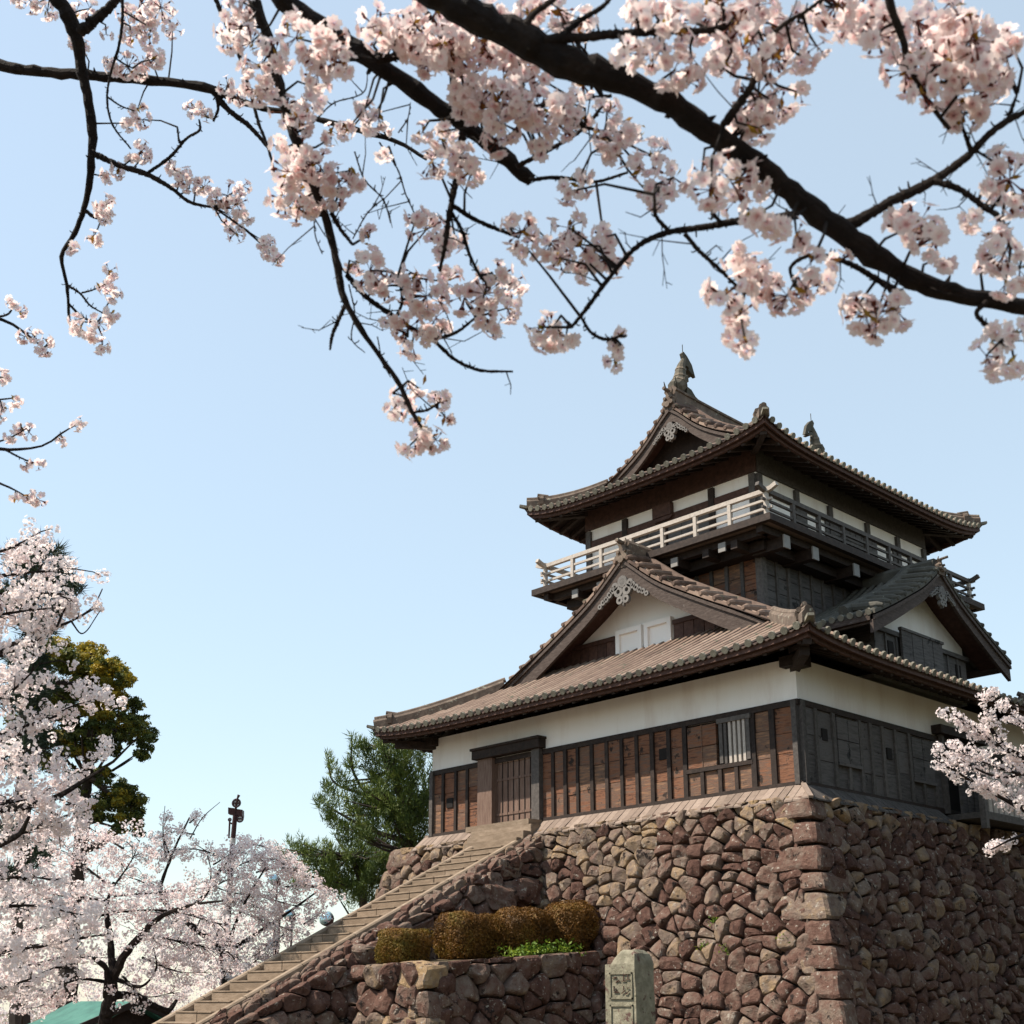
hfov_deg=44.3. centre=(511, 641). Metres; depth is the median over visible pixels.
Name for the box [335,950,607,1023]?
terrace wall
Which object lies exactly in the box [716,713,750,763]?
barred window
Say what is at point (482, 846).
stone stairs
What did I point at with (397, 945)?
clipped shrub
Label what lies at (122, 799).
broadleaf tree
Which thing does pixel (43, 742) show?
conifer tree
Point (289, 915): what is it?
round floodlight
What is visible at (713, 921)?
wall weeds
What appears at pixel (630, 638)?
gable window
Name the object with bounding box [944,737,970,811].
side doorway
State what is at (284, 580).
sky
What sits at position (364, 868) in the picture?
pine tree
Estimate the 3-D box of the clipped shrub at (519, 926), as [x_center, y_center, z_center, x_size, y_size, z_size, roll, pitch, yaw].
[0.258,6.297,27.399,1.696,1.109,1.110,14,-21,-41]
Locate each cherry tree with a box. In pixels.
[0,515,127,1009]
[0,808,264,1023]
[128,802,346,984]
[930,686,1023,857]
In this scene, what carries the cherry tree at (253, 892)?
on the ground at (6, 1019)
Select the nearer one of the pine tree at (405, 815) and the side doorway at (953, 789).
the side doorway at (953, 789)
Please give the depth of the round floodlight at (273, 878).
32.95 m
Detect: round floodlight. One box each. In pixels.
[269,874,280,955]
[284,909,295,945]
[319,911,333,925]
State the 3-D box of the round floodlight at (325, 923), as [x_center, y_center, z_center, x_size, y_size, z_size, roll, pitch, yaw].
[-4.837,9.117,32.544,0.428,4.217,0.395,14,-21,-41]
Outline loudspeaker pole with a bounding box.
[220,794,243,985]
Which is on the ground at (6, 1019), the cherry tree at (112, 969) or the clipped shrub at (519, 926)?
the cherry tree at (112, 969)
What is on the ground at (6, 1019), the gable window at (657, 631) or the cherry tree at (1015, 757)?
the cherry tree at (1015, 757)
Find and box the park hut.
[29,1000,168,1023]
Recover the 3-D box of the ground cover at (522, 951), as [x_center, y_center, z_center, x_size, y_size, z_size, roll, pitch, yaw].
[0.655,6.513,26.698,2.327,0.568,0.932,14,-21,-41]
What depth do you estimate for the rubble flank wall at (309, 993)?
26.60 m
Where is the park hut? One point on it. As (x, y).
(83, 1012)
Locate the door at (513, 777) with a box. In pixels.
[497,757,530,822]
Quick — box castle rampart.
[373,795,1023,1023]
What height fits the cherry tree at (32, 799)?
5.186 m
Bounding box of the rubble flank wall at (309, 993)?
[206,834,544,1023]
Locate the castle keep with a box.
[366,345,1023,850]
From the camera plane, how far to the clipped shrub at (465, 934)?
26.27 m
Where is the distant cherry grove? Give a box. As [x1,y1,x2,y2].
[0,852,315,1023]
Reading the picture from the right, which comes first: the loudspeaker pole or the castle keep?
the castle keep
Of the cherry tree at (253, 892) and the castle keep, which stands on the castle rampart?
the castle keep
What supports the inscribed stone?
on the ground at (6, 1019)
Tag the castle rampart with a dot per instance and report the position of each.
(877, 917)
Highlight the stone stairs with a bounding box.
[153,824,540,1023]
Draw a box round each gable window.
[615,624,643,653]
[643,616,673,647]
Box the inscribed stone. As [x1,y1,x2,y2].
[605,950,654,1023]
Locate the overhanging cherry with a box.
[0,0,1023,508]
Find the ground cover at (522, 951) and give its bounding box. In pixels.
[496,936,586,956]
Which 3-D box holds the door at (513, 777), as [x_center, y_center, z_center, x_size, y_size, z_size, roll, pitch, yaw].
[0.127,3.771,32.332,0.070,1.780,1.460,14,-21,-41]
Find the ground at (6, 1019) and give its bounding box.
[0,1011,169,1023]
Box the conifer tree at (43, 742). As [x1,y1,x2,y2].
[0,528,92,1023]
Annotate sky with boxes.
[0,0,1023,1011]
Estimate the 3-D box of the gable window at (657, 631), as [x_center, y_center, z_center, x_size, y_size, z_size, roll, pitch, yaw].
[3.805,-0.181,32.623,0.130,0.800,0.910,14,-21,-41]
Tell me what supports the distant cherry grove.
on the ground at (6, 1019)
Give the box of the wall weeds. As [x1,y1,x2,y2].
[694,916,789,954]
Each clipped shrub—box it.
[374,927,434,963]
[430,910,503,959]
[493,905,556,955]
[545,898,600,952]
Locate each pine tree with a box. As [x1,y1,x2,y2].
[273,831,395,913]
[310,729,432,857]
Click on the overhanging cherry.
(518, 48)
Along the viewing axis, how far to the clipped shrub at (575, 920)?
27.64 m
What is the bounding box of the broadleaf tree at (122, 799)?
[0,635,160,1009]

